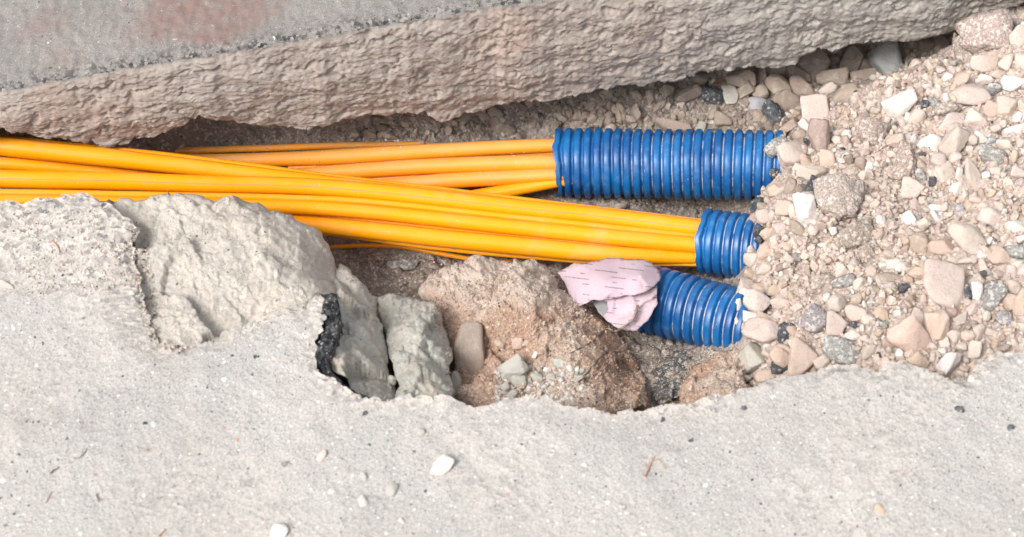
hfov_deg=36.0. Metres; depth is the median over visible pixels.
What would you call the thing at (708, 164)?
corrugated pipe
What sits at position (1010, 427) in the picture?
pebble
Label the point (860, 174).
stone
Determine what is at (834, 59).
stone
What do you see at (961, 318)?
stone
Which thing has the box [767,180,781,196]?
stone
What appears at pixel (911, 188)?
stone
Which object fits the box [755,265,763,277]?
stone
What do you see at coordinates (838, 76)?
stone
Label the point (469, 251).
cable duct
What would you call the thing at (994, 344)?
stone
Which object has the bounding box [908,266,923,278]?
stone
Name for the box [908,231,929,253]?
stone
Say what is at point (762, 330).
stone
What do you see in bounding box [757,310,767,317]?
stone
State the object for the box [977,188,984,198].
stone
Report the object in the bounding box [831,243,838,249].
stone
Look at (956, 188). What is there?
stone
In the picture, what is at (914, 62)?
stone
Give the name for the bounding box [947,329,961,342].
stone
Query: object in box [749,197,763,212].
asphalt lump
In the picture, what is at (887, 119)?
stone
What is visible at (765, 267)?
stone
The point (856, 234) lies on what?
earth clod
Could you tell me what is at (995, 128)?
stone
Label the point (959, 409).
pebble
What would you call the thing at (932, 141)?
stone
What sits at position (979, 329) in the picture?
stone
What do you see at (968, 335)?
stone
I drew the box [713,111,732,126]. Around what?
stone
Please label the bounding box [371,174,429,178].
cable duct
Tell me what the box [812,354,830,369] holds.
stone
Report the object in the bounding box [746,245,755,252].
stone
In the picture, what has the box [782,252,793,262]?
stone
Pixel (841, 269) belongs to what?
stone
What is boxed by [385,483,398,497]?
pebble
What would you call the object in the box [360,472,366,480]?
pebble
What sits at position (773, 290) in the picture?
stone
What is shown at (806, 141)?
asphalt lump
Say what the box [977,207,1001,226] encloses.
stone
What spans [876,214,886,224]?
stone
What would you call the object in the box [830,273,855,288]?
mortar lump
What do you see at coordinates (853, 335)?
stone
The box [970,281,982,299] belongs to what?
stone
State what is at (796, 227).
stone
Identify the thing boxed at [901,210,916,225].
stone
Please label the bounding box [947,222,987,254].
stone
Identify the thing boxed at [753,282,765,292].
stone
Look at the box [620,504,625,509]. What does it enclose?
pebble
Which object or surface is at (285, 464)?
pebble
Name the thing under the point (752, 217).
stone
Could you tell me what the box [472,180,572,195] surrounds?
cable duct
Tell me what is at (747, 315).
stone
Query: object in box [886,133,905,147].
stone
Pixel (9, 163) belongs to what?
cable duct
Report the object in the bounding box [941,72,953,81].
stone
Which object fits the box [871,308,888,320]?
stone
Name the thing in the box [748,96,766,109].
stone
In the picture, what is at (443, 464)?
pebble
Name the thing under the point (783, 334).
asphalt lump
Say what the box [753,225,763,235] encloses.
asphalt lump
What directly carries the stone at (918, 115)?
on the ground
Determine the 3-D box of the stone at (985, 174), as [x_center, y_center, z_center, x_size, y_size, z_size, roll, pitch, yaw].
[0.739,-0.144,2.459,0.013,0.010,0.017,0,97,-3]
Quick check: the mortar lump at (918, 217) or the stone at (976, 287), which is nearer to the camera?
the stone at (976, 287)
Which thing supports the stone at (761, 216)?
on the ground
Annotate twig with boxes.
[643,456,665,476]
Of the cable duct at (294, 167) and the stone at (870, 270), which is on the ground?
the stone at (870, 270)
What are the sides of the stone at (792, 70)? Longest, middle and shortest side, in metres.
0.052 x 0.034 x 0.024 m
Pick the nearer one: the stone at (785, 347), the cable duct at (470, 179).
the stone at (785, 347)
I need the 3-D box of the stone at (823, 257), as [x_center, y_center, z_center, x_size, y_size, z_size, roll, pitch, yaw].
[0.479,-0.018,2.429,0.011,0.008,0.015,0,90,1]
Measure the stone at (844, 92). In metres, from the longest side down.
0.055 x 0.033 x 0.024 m
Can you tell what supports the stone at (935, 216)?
on the ground
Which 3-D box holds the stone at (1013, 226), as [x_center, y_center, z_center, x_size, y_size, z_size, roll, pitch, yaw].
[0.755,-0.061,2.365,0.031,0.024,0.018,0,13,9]
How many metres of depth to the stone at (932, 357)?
2.23 m
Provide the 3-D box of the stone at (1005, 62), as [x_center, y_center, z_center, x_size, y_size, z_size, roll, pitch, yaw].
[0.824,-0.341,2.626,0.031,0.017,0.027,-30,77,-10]
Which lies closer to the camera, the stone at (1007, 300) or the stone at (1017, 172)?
the stone at (1007, 300)
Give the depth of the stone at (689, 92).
2.85 m
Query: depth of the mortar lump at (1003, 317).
2.26 m
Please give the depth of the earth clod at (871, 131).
2.58 m
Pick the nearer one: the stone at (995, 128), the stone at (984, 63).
the stone at (995, 128)
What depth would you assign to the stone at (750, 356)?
2.35 m
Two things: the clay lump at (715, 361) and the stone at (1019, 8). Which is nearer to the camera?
the clay lump at (715, 361)
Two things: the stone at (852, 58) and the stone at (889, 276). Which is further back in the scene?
the stone at (852, 58)
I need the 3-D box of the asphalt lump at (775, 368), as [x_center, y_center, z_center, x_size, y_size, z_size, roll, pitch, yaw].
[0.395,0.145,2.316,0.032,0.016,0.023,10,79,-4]
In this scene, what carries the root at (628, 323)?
on the clay mound
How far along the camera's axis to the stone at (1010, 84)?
2.58 m
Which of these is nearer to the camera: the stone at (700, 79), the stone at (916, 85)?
the stone at (916, 85)
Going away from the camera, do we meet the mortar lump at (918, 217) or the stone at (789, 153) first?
the mortar lump at (918, 217)
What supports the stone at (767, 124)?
on the ground
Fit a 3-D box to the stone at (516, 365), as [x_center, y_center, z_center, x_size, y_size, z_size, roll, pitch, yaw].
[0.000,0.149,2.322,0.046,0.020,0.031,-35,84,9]
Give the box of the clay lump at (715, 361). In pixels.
[677,348,750,404]
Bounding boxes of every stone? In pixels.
[388,375,396,384]
[451,371,461,394]
[453,321,484,373]
[494,339,505,348]
[497,353,528,378]
[500,382,510,390]
[506,389,517,398]
[511,375,526,386]
[512,336,522,349]
[522,339,528,346]
[531,372,542,381]
[546,373,555,380]
[553,357,563,367]
[575,375,583,381]
[614,202,626,208]
[655,117,691,132]
[659,84,674,95]
[677,84,701,101]
[691,72,707,85]
[694,120,705,131]
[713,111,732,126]
[720,100,726,109]
[721,85,738,104]
[726,68,755,86]
[735,298,740,310]
[735,341,765,374]
[736,278,754,293]
[737,80,755,98]
[739,288,747,294]
[741,317,778,344]
[743,252,756,266]
[743,288,770,312]
[743,310,756,322]
[744,268,753,278]
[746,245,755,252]
[747,212,756,222]
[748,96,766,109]
[752,84,768,98]
[752,109,764,122]
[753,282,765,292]
[755,208,770,223]
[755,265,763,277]
[755,369,775,381]
[756,242,770,259]
[756,261,771,274]
[757,202,766,209]
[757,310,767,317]
[758,68,766,81]
[759,227,772,239]
[763,120,774,130]
[764,73,791,93]
[765,66,786,75]
[766,284,778,295]
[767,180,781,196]
[769,346,789,367]
[770,298,789,308]
[771,89,799,112]
[772,309,780,318]
[773,221,784,234]
[773,252,782,259]
[774,198,792,215]
[776,343,789,352]
[777,141,805,166]
[779,117,798,133]
[780,281,787,288]
[780,288,788,297]
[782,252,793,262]
[784,178,796,193]
[785,65,810,82]
[786,326,796,334]
[787,204,794,216]
[787,336,818,376]
[789,75,814,94]
[789,220,804,236]
[791,130,804,138]
[791,302,802,310]
[792,163,825,179]
[792,191,816,225]
[794,183,805,192]
[795,47,830,82]
[797,333,805,340]
[798,118,808,130]
[800,94,830,122]
[800,153,811,163]
[804,266,810,277]
[807,118,829,152]
[807,225,818,235]
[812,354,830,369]
[815,67,848,85]
[818,242,824,246]
[819,82,837,94]
[819,149,834,167]
[819,252,826,260]
[825,309,847,336]
[826,294,845,311]
[828,55,840,69]
[828,82,858,102]
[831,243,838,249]
[835,262,847,277]
[837,254,846,261]
[838,44,863,71]
[843,330,860,340]
[844,303,866,322]
[847,168,854,174]
[849,292,861,304]
[850,68,876,80]
[853,142,860,147]
[853,277,864,289]
[854,156,866,170]
[857,171,865,179]
[859,58,870,68]
[860,312,875,324]
[862,345,876,359]
[864,265,876,276]
[868,41,903,74]
[871,191,878,197]
[871,272,901,281]
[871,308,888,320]
[872,98,880,103]
[875,154,881,160]
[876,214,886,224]
[877,262,885,270]
[881,88,917,117]
[882,337,894,348]
[884,116,890,122]
[884,250,894,257]
[885,76,893,83]
[885,258,901,269]
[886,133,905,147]
[886,314,932,351]
[895,261,907,272]
[900,176,924,198]
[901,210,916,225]
[902,275,913,283]
[904,112,910,120]
[907,41,917,48]
[907,58,920,69]
[907,351,929,367]
[908,108,926,123]
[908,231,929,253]
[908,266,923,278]
[910,198,920,209]
[911,306,923,326]
[914,82,920,89]
[914,280,923,284]
[916,158,926,171]
[917,39,933,52]
[917,133,940,150]
[921,73,929,80]
[921,294,927,302]
[922,309,949,341]
[923,258,964,309]
[926,237,954,255]
[928,204,940,210]
[929,353,935,361]
[930,153,945,165]
[930,209,940,223]
[931,160,954,185]
[932,254,940,260]
[933,35,949,53]
[935,352,961,377]
[937,112,965,130]
[938,126,969,154]
[939,336,949,347]
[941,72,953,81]
[946,308,956,317]
[947,151,961,162]
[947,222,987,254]
[947,256,958,264]
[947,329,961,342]
[948,182,962,196]
[950,82,956,89]
[950,83,991,104]
[952,71,969,86]
[955,166,962,178]
[955,205,963,211]
[955,311,966,325]
[957,257,972,263]
[961,330,975,340]
[963,198,972,211]
[964,107,987,126]
[965,157,981,187]
[965,303,977,315]
[966,145,973,153]
[967,362,975,371]
[968,196,981,202]
[968,340,981,358]
[969,55,998,72]
[970,211,978,217]
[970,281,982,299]
[973,323,985,339]
[974,130,981,136]
[975,74,993,84]
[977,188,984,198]
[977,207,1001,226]
[978,132,987,142]
[978,258,987,270]
[981,171,989,177]
[983,100,996,117]
[984,327,995,336]
[985,348,993,354]
[986,137,995,143]
[986,245,1010,265]
[988,166,1001,174]
[989,69,1003,78]
[990,6,1014,13]
[990,125,1001,132]
[990,340,997,347]
[993,180,997,188]
[994,201,1004,210]
[995,95,1016,116]
[996,139,1011,150]
[998,53,1013,71]
[999,119,1007,128]
[1000,75,1023,92]
[1000,233,1009,243]
[1001,123,1023,134]
[1001,292,1015,311]
[1004,220,1023,232]
[1005,265,1016,277]
[1005,279,1021,294]
[1006,68,1016,75]
[1009,24,1023,46]
[1010,165,1023,178]
[1010,259,1023,267]
[1012,111,1022,121]
[1012,287,1023,315]
[1014,51,1023,68]
[1015,5,1023,12]
[1016,137,1023,147]
[1016,235,1023,243]
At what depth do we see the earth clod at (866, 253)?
2.39 m
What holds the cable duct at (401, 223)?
on the ground
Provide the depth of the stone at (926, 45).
2.94 m
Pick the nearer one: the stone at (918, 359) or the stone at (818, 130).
the stone at (918, 359)
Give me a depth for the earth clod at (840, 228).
2.44 m
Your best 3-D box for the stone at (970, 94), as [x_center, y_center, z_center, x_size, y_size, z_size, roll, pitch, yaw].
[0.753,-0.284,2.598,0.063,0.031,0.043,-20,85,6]
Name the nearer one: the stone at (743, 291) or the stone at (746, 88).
the stone at (743, 291)
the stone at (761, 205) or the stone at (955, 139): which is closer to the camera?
the stone at (955, 139)
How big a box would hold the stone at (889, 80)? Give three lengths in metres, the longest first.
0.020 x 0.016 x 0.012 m
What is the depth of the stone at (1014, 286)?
2.29 m
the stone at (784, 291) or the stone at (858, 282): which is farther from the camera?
the stone at (784, 291)
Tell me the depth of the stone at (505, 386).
2.30 m
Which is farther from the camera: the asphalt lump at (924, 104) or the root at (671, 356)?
the asphalt lump at (924, 104)
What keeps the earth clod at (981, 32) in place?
on the ground
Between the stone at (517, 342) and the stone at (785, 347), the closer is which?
the stone at (785, 347)
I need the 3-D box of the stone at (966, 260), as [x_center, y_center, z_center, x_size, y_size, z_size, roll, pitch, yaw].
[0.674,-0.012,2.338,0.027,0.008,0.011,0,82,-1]
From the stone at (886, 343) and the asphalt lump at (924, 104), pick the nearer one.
the stone at (886, 343)
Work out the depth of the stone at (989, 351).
2.24 m
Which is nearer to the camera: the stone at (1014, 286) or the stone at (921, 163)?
the stone at (1014, 286)
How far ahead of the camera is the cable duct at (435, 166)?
2.70 m
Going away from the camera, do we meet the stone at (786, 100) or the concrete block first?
the concrete block
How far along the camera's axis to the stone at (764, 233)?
2.50 m
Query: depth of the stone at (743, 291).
2.43 m
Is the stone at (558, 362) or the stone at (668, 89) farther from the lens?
the stone at (668, 89)
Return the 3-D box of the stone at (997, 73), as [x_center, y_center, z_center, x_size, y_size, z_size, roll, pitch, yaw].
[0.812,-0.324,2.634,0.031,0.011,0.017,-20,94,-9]
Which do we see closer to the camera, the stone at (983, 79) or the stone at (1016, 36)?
the stone at (983, 79)
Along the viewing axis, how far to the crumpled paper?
2.44 m
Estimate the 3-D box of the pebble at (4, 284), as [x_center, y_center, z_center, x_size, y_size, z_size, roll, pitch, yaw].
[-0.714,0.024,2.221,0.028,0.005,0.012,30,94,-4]
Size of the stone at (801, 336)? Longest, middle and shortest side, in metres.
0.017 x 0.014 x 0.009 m
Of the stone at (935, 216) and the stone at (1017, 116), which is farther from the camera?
the stone at (1017, 116)
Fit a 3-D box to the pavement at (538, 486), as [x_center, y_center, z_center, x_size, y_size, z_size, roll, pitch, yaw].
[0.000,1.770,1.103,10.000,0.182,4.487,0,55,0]
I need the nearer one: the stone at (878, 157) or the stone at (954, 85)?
the stone at (878, 157)
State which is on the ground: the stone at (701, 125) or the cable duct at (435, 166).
the stone at (701, 125)
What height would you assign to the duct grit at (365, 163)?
0.207 m
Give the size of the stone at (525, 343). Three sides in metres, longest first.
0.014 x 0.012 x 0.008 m
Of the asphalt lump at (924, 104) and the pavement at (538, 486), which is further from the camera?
the asphalt lump at (924, 104)
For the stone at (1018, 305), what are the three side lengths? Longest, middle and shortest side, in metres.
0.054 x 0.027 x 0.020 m
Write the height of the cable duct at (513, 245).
0.191 m
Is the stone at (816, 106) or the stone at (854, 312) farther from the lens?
the stone at (816, 106)
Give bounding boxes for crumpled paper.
[558,258,660,330]
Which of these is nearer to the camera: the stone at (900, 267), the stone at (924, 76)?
the stone at (900, 267)
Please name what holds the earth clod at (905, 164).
on the ground
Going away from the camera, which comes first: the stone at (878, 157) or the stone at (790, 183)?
the stone at (790, 183)
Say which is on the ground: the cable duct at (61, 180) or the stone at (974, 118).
the stone at (974, 118)
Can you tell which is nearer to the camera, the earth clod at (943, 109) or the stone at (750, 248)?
the stone at (750, 248)
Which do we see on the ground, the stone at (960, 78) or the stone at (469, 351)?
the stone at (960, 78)
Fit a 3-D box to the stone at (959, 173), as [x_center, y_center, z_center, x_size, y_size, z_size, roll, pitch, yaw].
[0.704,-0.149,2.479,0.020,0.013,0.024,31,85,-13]
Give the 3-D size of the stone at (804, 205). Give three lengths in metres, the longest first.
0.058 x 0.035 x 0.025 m
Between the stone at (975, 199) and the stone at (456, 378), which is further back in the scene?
the stone at (975, 199)
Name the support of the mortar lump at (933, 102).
on the ground
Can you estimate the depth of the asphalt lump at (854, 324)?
2.29 m
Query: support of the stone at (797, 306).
on the ground
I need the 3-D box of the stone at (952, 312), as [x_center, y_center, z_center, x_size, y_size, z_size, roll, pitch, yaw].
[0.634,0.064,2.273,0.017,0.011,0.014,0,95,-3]
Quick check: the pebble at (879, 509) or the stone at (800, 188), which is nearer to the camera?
the pebble at (879, 509)
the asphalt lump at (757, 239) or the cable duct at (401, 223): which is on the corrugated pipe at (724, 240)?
the asphalt lump at (757, 239)
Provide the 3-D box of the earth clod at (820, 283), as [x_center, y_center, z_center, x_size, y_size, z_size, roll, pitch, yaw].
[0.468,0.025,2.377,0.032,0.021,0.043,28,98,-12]
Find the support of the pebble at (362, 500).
on the pavement at (538, 486)
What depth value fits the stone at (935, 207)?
2.44 m
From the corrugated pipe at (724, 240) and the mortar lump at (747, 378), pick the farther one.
the corrugated pipe at (724, 240)
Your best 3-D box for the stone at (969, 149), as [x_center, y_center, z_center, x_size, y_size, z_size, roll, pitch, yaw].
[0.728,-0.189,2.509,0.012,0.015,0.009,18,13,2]
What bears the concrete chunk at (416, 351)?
on the ground
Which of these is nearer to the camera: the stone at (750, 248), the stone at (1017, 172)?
the stone at (1017, 172)
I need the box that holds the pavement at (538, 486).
[0,192,1023,536]
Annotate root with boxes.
[570,305,638,352]
[580,348,659,402]
[651,352,696,357]
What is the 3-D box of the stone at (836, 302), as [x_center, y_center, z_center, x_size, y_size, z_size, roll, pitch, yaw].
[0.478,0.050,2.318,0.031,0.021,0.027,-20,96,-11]
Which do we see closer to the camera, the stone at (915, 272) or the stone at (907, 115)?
the stone at (915, 272)
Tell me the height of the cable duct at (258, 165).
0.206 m
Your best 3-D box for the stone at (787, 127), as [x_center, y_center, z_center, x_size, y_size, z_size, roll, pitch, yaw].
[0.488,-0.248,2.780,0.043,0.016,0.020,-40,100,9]
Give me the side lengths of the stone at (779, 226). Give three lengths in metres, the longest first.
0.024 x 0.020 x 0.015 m
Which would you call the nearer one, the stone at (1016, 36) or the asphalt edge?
the asphalt edge
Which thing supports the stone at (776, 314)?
on the ground
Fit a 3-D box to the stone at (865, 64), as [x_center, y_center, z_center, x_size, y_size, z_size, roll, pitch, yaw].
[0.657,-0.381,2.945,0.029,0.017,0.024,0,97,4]
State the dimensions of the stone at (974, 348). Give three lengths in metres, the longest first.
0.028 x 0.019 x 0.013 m
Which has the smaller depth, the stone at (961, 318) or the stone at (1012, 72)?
the stone at (961, 318)
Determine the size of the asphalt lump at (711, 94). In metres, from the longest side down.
0.047 x 0.040 x 0.026 m
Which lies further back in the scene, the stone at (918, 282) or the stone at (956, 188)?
the stone at (956, 188)
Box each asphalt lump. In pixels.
[700,84,723,105]
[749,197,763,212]
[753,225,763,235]
[754,235,761,242]
[762,99,786,125]
[769,168,778,178]
[770,361,787,373]
[777,321,795,343]
[803,138,809,145]
[805,175,817,193]
[849,321,858,328]
[898,283,909,293]
[920,99,928,108]
[928,176,936,186]
[964,284,971,299]
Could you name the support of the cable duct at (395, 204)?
in the corrugated pipe at (724, 240)
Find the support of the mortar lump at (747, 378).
on the clay lump at (715, 361)
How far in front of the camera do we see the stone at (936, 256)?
2.34 m
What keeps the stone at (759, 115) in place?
on the ground
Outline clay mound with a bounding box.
[418,254,649,414]
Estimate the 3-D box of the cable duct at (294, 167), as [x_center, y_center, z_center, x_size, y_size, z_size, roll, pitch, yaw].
[-0.105,-0.192,2.734,0.564,0.020,0.027,-3,55,-2]
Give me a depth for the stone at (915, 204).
2.47 m
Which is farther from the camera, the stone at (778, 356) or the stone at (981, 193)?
the stone at (981, 193)
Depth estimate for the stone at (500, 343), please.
2.39 m
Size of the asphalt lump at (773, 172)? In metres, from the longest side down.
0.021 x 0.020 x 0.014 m
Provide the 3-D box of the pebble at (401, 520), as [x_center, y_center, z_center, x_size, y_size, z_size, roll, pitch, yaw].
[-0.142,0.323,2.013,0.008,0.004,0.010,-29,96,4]
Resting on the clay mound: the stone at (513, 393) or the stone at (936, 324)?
the stone at (513, 393)
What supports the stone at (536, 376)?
on the clay mound
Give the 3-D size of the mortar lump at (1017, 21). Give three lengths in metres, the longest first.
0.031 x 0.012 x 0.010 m
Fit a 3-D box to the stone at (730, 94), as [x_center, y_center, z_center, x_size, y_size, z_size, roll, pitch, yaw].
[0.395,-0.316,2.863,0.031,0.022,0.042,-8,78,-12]
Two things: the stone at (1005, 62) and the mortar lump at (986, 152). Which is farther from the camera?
the stone at (1005, 62)
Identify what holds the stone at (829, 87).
on the ground
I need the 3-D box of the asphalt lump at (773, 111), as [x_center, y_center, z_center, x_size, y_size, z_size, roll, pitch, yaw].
[0.469,-0.277,2.818,0.056,0.028,0.040,40,83,-8]
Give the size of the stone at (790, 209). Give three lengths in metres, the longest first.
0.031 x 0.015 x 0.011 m
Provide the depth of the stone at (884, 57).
2.92 m
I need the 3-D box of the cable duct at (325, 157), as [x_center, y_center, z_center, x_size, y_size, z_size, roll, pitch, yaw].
[-0.256,-0.205,2.707,0.867,0.069,0.033,-4,55,-3]
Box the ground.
[0,10,1023,410]
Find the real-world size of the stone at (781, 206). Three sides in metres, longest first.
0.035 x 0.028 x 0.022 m
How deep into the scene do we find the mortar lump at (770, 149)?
2.62 m
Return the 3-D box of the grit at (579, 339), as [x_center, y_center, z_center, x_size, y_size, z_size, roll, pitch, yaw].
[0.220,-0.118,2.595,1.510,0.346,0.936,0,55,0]
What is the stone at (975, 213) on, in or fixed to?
on the ground
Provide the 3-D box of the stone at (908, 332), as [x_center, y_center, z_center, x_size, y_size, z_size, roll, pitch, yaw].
[0.566,0.101,2.242,0.050,0.033,0.067,-40,102,-2]
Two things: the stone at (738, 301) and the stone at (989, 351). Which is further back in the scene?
the stone at (738, 301)
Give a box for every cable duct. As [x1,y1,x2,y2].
[0,135,700,219]
[0,136,513,198]
[0,156,168,173]
[0,170,700,232]
[0,189,695,236]
[0,194,695,252]
[175,141,426,153]
[179,138,554,166]
[288,153,552,168]
[291,214,695,263]
[292,214,623,246]
[299,154,555,177]
[322,234,695,265]
[330,243,511,261]
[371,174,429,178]
[380,168,562,187]
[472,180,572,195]
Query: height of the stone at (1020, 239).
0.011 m
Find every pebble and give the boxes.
[0,280,13,288]
[270,523,288,536]
[281,461,288,466]
[316,449,326,460]
[358,495,367,506]
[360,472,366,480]
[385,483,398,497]
[397,517,404,523]
[418,428,424,435]
[430,454,454,474]
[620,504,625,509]
[874,503,885,514]
[954,406,964,412]
[1007,424,1014,430]
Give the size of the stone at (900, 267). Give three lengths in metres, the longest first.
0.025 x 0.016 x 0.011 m
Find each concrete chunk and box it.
[331,278,394,400]
[335,263,377,311]
[377,293,454,400]
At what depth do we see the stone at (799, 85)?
2.87 m
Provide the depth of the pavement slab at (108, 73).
2.55 m
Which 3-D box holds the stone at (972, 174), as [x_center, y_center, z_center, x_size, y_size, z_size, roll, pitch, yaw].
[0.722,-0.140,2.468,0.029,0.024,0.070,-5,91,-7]
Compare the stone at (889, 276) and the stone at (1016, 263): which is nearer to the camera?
the stone at (1016, 263)
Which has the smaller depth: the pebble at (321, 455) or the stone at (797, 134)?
the pebble at (321, 455)
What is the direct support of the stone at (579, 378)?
on the clay mound
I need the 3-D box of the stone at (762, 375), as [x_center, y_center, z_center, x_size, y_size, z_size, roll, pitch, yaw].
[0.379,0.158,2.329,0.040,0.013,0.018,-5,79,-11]
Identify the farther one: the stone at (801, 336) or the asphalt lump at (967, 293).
the stone at (801, 336)
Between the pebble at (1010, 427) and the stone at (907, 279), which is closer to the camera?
the pebble at (1010, 427)
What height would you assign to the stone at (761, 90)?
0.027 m
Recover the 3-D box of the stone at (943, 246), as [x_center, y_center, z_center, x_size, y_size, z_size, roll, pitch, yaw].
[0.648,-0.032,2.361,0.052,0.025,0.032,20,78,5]
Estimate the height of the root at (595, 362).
0.122 m
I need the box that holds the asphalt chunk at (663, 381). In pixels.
[652,351,690,405]
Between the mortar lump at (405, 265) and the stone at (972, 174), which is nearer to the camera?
the stone at (972, 174)
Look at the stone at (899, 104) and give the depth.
2.60 m
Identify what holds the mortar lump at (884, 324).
on the ground
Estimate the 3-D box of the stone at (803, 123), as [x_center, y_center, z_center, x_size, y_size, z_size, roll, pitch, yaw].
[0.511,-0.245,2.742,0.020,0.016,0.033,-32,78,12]
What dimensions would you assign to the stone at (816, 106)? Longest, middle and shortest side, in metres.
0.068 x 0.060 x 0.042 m
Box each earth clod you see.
[780,165,788,171]
[806,272,835,293]
[813,172,864,221]
[836,217,873,248]
[836,225,845,232]
[857,118,890,145]
[857,242,875,264]
[892,139,916,180]
[930,101,960,118]
[952,35,972,60]
[955,8,1013,54]
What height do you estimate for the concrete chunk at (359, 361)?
0.320 m
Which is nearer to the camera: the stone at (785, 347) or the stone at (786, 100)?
the stone at (785, 347)
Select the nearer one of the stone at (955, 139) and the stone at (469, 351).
the stone at (469, 351)
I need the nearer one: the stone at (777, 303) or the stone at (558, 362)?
the stone at (558, 362)
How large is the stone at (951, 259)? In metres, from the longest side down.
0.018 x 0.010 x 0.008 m
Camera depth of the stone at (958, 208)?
2.42 m
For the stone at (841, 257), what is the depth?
2.41 m
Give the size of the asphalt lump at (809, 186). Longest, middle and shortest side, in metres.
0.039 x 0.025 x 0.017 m
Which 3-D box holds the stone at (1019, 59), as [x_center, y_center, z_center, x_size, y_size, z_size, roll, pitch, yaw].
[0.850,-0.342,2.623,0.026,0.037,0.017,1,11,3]
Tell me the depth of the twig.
2.06 m
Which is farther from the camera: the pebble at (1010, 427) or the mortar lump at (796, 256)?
the mortar lump at (796, 256)
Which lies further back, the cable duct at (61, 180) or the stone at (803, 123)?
the stone at (803, 123)
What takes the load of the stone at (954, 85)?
on the ground
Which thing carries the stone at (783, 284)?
on the ground
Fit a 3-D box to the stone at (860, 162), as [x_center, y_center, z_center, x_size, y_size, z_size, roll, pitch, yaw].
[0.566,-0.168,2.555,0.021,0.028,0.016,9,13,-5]
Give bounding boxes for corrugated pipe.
[552,128,783,199]
[638,265,766,347]
[694,208,761,277]
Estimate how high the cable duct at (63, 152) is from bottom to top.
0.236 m
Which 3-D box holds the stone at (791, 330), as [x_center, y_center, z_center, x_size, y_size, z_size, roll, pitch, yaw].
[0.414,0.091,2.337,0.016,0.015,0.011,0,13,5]
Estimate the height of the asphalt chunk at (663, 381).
0.152 m
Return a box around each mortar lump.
[387,259,418,270]
[743,375,751,381]
[763,134,786,157]
[791,252,801,261]
[800,303,826,333]
[822,335,860,364]
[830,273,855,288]
[879,320,889,328]
[914,214,921,220]
[915,167,926,181]
[928,97,939,107]
[977,143,1007,164]
[981,280,1007,311]
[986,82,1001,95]
[995,310,1012,325]
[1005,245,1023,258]
[1013,18,1023,24]
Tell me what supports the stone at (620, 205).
on the ground
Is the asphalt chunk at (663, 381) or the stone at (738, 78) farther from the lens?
the stone at (738, 78)
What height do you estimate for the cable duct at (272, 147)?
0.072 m
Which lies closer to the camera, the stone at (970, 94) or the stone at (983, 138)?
the stone at (983, 138)
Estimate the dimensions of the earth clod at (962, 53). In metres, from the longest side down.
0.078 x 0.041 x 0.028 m
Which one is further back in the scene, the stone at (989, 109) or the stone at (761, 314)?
the stone at (989, 109)
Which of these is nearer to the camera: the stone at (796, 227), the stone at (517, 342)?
the stone at (517, 342)
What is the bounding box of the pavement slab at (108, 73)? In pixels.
[0,0,1023,147]
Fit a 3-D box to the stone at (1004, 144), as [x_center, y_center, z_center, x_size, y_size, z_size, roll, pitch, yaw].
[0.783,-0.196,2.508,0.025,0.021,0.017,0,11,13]
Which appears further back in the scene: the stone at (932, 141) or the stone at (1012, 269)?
the stone at (932, 141)
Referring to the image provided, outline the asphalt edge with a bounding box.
[315,293,369,398]
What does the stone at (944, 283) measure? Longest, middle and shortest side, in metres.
0.090 x 0.068 x 0.046 m
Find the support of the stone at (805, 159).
on the ground
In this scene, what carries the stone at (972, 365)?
on the ground
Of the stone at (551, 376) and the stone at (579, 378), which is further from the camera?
the stone at (551, 376)
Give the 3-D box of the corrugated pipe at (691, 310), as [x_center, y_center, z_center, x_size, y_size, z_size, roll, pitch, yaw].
[0.302,0.071,2.488,0.210,0.146,0.111,22,58,14]
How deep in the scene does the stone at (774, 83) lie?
2.85 m
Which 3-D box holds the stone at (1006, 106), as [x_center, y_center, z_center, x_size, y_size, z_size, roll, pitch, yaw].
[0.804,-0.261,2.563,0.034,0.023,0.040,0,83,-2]
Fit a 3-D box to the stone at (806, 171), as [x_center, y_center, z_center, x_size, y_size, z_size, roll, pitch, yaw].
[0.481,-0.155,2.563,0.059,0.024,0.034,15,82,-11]
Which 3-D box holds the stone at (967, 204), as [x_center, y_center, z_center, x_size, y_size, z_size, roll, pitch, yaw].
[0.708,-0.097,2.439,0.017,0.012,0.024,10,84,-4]
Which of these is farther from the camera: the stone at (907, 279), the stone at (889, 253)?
the stone at (889, 253)
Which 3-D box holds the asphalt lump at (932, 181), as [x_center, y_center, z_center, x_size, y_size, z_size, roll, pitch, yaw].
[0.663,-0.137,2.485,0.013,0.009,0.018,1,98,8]
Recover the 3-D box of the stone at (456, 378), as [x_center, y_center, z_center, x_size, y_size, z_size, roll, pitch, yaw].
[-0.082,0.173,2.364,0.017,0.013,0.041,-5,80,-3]
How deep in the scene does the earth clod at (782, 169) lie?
2.62 m
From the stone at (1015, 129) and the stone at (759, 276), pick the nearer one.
the stone at (759, 276)
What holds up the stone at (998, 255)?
on the ground
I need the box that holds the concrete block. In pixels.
[100,190,337,347]
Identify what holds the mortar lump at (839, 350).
on the ground
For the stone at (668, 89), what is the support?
on the ground
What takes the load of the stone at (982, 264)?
on the ground
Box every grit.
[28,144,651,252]
[203,15,1023,411]
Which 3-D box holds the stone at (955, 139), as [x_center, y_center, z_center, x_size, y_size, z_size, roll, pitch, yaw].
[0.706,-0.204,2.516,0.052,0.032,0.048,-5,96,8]
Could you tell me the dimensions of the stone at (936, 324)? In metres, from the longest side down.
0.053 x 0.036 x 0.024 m
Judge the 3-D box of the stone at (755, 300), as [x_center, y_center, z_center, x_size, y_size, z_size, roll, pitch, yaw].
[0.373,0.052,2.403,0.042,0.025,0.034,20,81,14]
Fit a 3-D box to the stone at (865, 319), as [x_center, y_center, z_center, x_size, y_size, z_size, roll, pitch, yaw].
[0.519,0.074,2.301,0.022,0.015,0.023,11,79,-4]
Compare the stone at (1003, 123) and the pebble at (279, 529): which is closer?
the pebble at (279, 529)

